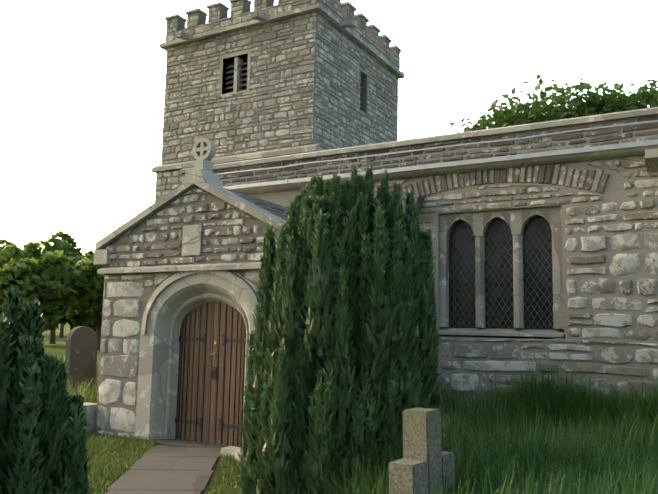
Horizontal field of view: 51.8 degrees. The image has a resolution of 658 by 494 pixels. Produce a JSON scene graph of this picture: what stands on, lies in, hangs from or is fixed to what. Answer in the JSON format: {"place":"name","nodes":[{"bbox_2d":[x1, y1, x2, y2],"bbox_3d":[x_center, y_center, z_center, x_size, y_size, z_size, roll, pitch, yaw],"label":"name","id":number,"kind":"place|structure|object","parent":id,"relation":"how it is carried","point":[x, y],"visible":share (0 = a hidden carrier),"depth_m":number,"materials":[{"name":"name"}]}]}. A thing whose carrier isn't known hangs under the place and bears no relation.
{"place":"outdoors","nodes":[
{"label":"outdoors","id":0,"kind":"place"},
{"bbox_2d":[63,355,99,402],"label":"tall grass","id":1,"kind":"structure","parent":0,"point":[90,396],"depth_m":12.32,"materials":[{"name":"green plant"}]},
{"bbox_2d":[41,323,243,493],"bbox_3d":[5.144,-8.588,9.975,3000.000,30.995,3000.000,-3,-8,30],"label":"ground","id":2,"kind":"structure","parent":0,"point":[58,348],"depth_m":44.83,"materials":[{"name":"green plant"}]},
{"bbox_2d":[0,239,37,311],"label":"tree leaves","id":3,"kind":"object","parent":2,"relation":"on","point":[5,242],"visible":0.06,"depth_m":53.37,"materials":[{"name":"green plant"}]},
{"bbox_2d":[0,241,76,332],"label":"tree leaves","id":4,"kind":"object","parent":2,"relation":"on","point":[17,270],"depth_m":39.72,"materials":[{"name":"green plant"}]},
{"bbox_2d":[0,286,95,493],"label":"yew","id":5,"kind":"object","parent":2,"relation":"on","point":[43,422],"depth_m":4.25,"materials":[{"name":"green plant"}]},
{"bbox_2d":[32,235,80,343],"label":"tree leaves","id":6,"kind":"object","parent":2,"relation":"on","point":[59,244],"depth_m":54.89,"materials":[{"name":"green plant"}]},
{"bbox_2d":[51,230,93,336],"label":"tree leaves","id":7,"kind":"object","parent":2,"relation":"on","point":[68,238],"depth_m":95.48,"materials":[{"name":"green plant"}]},
{"bbox_2d":[60,316,95,331],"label":"tree leaves","id":8,"kind":"object","parent":2,"relation":"on","point":[64,320],"visible":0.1,"depth_m":50.07,"materials":[{"name":"green plant"}]},
{"bbox_2d":[63,252,93,326],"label":"tree leaves","id":9,"kind":"object","parent":2,"relation":"on","point":[71,261],"depth_m":48.70,"materials":[{"name":"green plant"}]},
{"bbox_2d":[65,326,97,391],"bbox_3d":[-5.146,2.610,14.069,0.120,1.920,0.800,-4,-8,21],"label":"headstone","id":10,"kind":"object","parent":2,"relation":"on","point":[81,352],"visible":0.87,"depth_m":14.03,"materials":[{"name":"stone"}]},
{"bbox_2d":[66,257,104,349],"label":"tree leaves","id":11,"kind":"object","parent":2,"relation":"on","point":[79,277],"depth_m":42.74,"materials":[{"name":"green plant"}]},
{"bbox_2d":[96,275,143,438],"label":"porch corner stones","id":12,"kind":"object","parent":2,"relation":"on","point":[110,390],"visible":0.94,"depth_m":10.26,"materials":[{"name":"grey stone"}]},
{"bbox_2d":[82,402,242,461],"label":"loose stones","id":13,"kind":"object","parent":2,"relation":"on","point":[91,423],"visible":0.17,"depth_m":10.32,"materials":[{"name":"grey stone"}]},
{"bbox_2d":[86,431,243,493],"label":"short grass","id":14,"kind":"structure","parent":2,"relation":"on","point":[100,467],"depth_m":8.12,"materials":[{"name":"green plant"}]},
{"bbox_2d":[95,185,279,435],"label":"porch walls","id":15,"kind":"structure","parent":2,"relation":"on","point":[148,292],"depth_m":10.07,"materials":[{"name":"grey stone"}]},
{"bbox_2d":[93,159,285,438],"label":"porch dressings","id":16,"kind":"structure","parent":15,"relation":"attached to","point":[178,296],"depth_m":9.88,"materials":[{"name":"grey stone"}]},
{"bbox_2d":[105,188,278,266],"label":"gable stones","id":17,"kind":"object","parent":15,"relation":"attached to","point":[204,208],"visible":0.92,"depth_m":9.85,"materials":[{"name":"grey stone"}]},
{"bbox_2d":[144,263,259,295],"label":"porch stones","id":18,"kind":"object","parent":15,"relation":"attached to","point":[252,275],"visible":0.65,"depth_m":9.90,"materials":[{"name":"grey stone"}]},
{"bbox_2d":[192,137,215,160],"bbox_3d":[-1.855,-1.442,10.075,0.350,0.350,0.120,-3,-8,30],"label":"gable cross","id":19,"kind":"object","parent":15,"relation":"on","point":[204,148],"visible":0.9,"depth_m":10.03,"materials":[{"name":"stone"}]},
{"bbox_2d":[175,302,245,446],"bbox_3d":[-1.684,1.796,9.698,1.260,2.070,0.001,-3,-8,30],"label":"door","id":20,"kind":"structure","parent":15,"relation":"in","point":[225,401],"depth_m":9.70,"materials":[{"name":"wood"}]},
{"bbox_2d":[175,307,245,442],"bbox_3d":[-1.691,1.799,9.686,1.248,2.020,0.028,-3,-8,30],"label":"door ironwork","id":21,"kind":"object","parent":20,"relation":"attached to","point":[213,377],"depth_m":9.67,"materials":[{"name":"black metal"}]},
{"bbox_2d":[226,189,289,221],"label":"porch roof","id":22,"kind":"structure","parent":15,"relation":"on","point":[280,211],"depth_m":10.92,"materials":[{"name":"grey stone"}]},
{"bbox_2d":[145,439,235,450],"bbox_3d":[-1.792,2.866,9.419,1.840,0.235,0.420,-3,-8,30],"label":"threshold","id":23,"kind":"object","parent":2,"relation":"on","point":[181,443],"visible":0.07,"depth_m":9.47,"materials":[{"name":"stone"}]},
{"bbox_2d":[236,165,445,493],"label":"yew","id":24,"kind":"object","parent":2,"relation":"on","point":[372,305],"depth_m":6.19,"materials":[{"name":"green plant"}]},
{"bbox_2d":[389,408,454,493],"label":"grave cross","id":25,"kind":"object","parent":2,"relation":"on","point":[422,437],"visible":0.94,"depth_m":5.16,"materials":[{"name":"stone"}]},
{"bbox_2d":[248,155,657,407],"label":"aisle wall","id":26,"kind":"structure","parent":2,"relation":"on","point":[615,192],"depth_m":9.72,"materials":[{"name":"grey stone"}]},
{"bbox_2d":[400,190,423,212],"bbox_3d":[1.265,1.036,10.769,0.440,3.920,0.280,-3,-8,30],"label":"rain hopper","id":27,"kind":"object","parent":26,"relation":"attached to","point":[418,198],"visible":0.02,"depth_m":10.88,"materials":[{"name":"grey metal"}]},
{"bbox_2d":[232,145,657,194],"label":"string course","id":28,"kind":"object","parent":26,"relation":"on","point":[596,155],"depth_m":10.42,"materials":[{"name":"stone"}]},
{"bbox_2d":[223,139,657,189],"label":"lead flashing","id":29,"kind":"object","parent":28,"relation":"on","point":[531,155],"visible":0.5,"depth_m":10.44,"materials":[{"name":"grey metal"}]},
{"bbox_2d":[183,115,657,185],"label":"parapet","id":30,"kind":"structure","parent":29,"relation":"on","point":[558,129],"depth_m":10.80,"materials":[{"name":"stone"}]},
{"bbox_2d":[180,107,657,173],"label":"parapet coping","id":31,"kind":"object","parent":30,"relation":"on","point":[533,126],"visible":0.5,"depth_m":10.89,"materials":[{"name":"grey stone"}]},
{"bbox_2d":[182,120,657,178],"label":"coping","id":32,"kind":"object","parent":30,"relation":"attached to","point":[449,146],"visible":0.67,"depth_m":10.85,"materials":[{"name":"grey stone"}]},
{"bbox_2d":[184,116,657,185],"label":"parapet stones","id":33,"kind":"object","parent":30,"relation":"attached to","point":[564,137],"visible":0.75,"depth_m":10.89,"materials":[{"name":"grey stone"}]},
{"bbox_2d":[389,163,609,196],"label":"relieving arch","id":34,"kind":"structure","parent":26,"relation":"on","point":[591,175],"depth_m":10.22,"materials":[{"name":"stone"}]},
{"bbox_2d":[378,160,620,187],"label":"wall stones","id":35,"kind":"object","parent":26,"relation":"attached to","point":[602,164],"visible":0.58,"depth_m":9.69,"materials":[{"name":"grey stone"}]},
{"bbox_2d":[437,206,563,338],"bbox_3d":[2.618,0.408,10.386,1.940,1.950,0.260,-3,-8,30],"label":"window frame","id":36,"kind":"object","parent":26,"relation":"in","point":[518,329],"visible":0.71,"depth_m":10.29,"materials":[{"name":"grey stone"}]},
{"bbox_2d":[447,210,549,229],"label":"window spandrels","id":37,"kind":"object","parent":36,"relation":"attached to","point":[506,216],"depth_m":10.38,"materials":[{"name":"grey stone"}]},
{"bbox_2d":[449,216,552,328],"bbox_3d":[2.654,0.342,10.455,1.900,1.800,0.001,-3,-8,30],"label":"window","id":38,"kind":"structure","parent":36,"relation":"in","point":[537,276],"depth_m":10.44,"materials":[{"name":"black glass"}]},
{"bbox_2d":[420,185,602,213],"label":"wall stones","id":39,"kind":"object","parent":26,"relation":"attached to","point":[460,196],"visible":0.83,"depth_m":10.37,"materials":[{"name":"grey stone"}]},
{"bbox_2d":[419,156,657,410],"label":"aisle stones","id":40,"kind":"object","parent":26,"relation":"attached to","point":[621,265],"visible":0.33,"depth_m":9.49,"materials":[{"name":"grey stone"}]},
{"bbox_2d":[645,148,657,171],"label":"corbel","id":41,"kind":"object","parent":26,"relation":"attached to","point":[651,157],"visible":0.88,"depth_m":9.13,"materials":[{"name":"stone"}]},
{"bbox_2d":[297,384,657,493],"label":"tall grass","id":42,"kind":"structure","parent":2,"relation":"on","point":[496,457],"depth_m":6.32,"materials":[{"name":"green plant"}]},
{"bbox_2d":[433,355,657,446],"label":"tall grass","id":43,"kind":"structure","parent":2,"relation":"on","point":[548,398],"depth_m":9.09,"materials":[{"name":"green plant"}]},
{"bbox_2d":[450,74,657,132],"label":"tree","id":44,"kind":"object","parent":2,"relation":"on","point":[613,100],"visible":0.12,"depth_m":42.28,"materials":[{"name":"green plant"}]},
{"bbox_2d":[103,447,221,493],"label":"flagstone path","id":45,"kind":"structure","parent":0,"point":[170,470],"depth_m":7.58,"materials":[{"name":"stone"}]},
{"bbox_2d":[155,0,399,201],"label":"tower","id":46,"kind":"structure","parent":0,"point":[223,14],"depth_m":20.05,"materials":[{"name":"grey stone"}]},
{"bbox_2d":[155,170,182,200],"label":"tower stones","id":47,"kind":"object","parent":46,"relation":"attached to","point":[170,180],"depth_m":20.60,"materials":[{"name":"grey stone"}]},
{"bbox_2d":[166,18,177,32],"bbox_3d":[-4.953,-6.983,21.339,0.473,0.470,0.022,-3,-8,30],"label":"merlon","id":48,"kind":"object","parent":46,"relation":"attached to","point":[171,25],"visible":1,"depth_m":21.33,"materials":[{"name":"stone"}]},
{"bbox_2d":[187,13,197,27],"bbox_3d":[-4.220,-6.996,20.909,0.451,0.431,0.036,-3,-8,30],"label":"merlon","id":49,"kind":"object","parent":46,"relation":"attached to","point":[192,23],"visible":0.98,"depth_m":20.90,"materials":[{"name":"stone"}]},
{"bbox_2d":[208,6,219,21],"bbox_3d":[-3.478,-7.062,20.494,0.463,0.436,0.030,-3,-8,30],"label":"merlon","id":50,"kind":"object","parent":46,"relation":"attached to","point":[215,12],"visible":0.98,"depth_m":20.50,"materials":[{"name":"stone"}]},
{"bbox_2d":[231,1,242,15],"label":"merlon","id":51,"kind":"object","parent":46,"relation":"attached to","point":[237,3],"visible":1,"depth_m":20.07,"materials":[{"name":"stone"}]},
{"bbox_2d":[161,12,315,164],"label":"tower stones","id":52,"kind":"object","parent":46,"relation":"attached to","point":[274,77],"visible":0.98,"depth_m":19.53,"materials":[{"name":"grey stone"}]},
{"bbox_2d":[166,0,316,41],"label":"parapet","id":53,"kind":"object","parent":46,"relation":"on","point":[206,28],"visible":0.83,"depth_m":19.95,"materials":[{"name":"stone"}]},
{"bbox_2d":[254,0,265,9],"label":"merlon","id":54,"kind":"object","parent":46,"relation":"attached to","point":[256,2],"visible":1,"depth_m":19.66,"materials":[{"name":"stone"}]},
{"bbox_2d":[152,0,404,172],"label":"tower dressings","id":55,"kind":"structure","parent":46,"relation":"attached to","point":[343,26],"depth_m":19.92,"materials":[{"name":"grey stone"}]},
{"bbox_2d":[225,61,362,107],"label":"louvres","id":56,"kind":"object","parent":46,"relation":"attached to","point":[232,76],"visible":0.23,"depth_m":20.09,"materials":[{"name":"wood"}]},
{"bbox_2d":[333,0,340,11],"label":"merlon","id":57,"kind":"object","parent":46,"relation":"attached to","point":[336,6],"visible":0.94,"depth_m":19.64,"materials":[{"name":"stone"}]},
{"bbox_2d":[347,5,353,19],"bbox_3d":[0.665,-6.979,20.360,0.027,0.453,0.465,-3,-8,30],"label":"merlon","id":58,"kind":"object","parent":46,"relation":"attached to","point":[351,12],"visible":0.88,"depth_m":20.33,"materials":[{"name":"stone"}]},
{"bbox_2d":[314,11,397,149],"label":"tower stones","id":59,"kind":"object","parent":46,"relation":"attached to","point":[332,100],"visible":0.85,"depth_m":20.07,"materials":[{"name":"grey stone"}]},
{"bbox_2d":[318,0,399,69],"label":"parapet","id":60,"kind":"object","parent":46,"relation":"attached to","point":[359,31],"visible":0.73,"depth_m":20.97,"materials":[{"name":"stone"}]},
{"bbox_2d":[360,18,366,34],"bbox_3d":[1.084,-6.859,21.087,0.026,0.453,0.451,-3,-8,30],"label":"merlon","id":61,"kind":"object","parent":46,"relation":"attached to","point":[364,22],"visible":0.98,"depth_m":21.07,"materials":[{"name":"stone"}]},
{"bbox_2d":[372,28,378,44],"bbox_3d":[1.512,-6.782,21.831,0.026,0.450,0.476,-3,-8,30],"label":"merlon","id":62,"kind":"object","parent":46,"relation":"attached to","point":[375,36],"visible":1,"depth_m":21.82,"materials":[{"name":"stone"}]},
{"bbox_2d":[384,38,389,53],"bbox_3d":[1.933,-6.692,22.555,0.031,0.460,0.463,-3,-8,30],"label":"merlon","id":63,"kind":"object","parent":46,"relation":"attached to","point":[387,45],"visible":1,"depth_m":22.52,"materials":[{"name":"stone"}]},
{"bbox_2d":[395,48,399,62],"bbox_3d":[2.362,-6.584,23.296,0.033,0.451,0.458,-3,-8,30],"label":"merlon","id":64,"kind":"object","parent":46,"relation":"attached to","point":[397,55],"visible":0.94,"depth_m":23.26,"materials":[{"name":"stone"}]},
{"bbox_2d":[0,0,657,254],"label":"sky","id":65,"kind":"structure","parent":0,"point":[82,82],"materials":[{"name":"white"}]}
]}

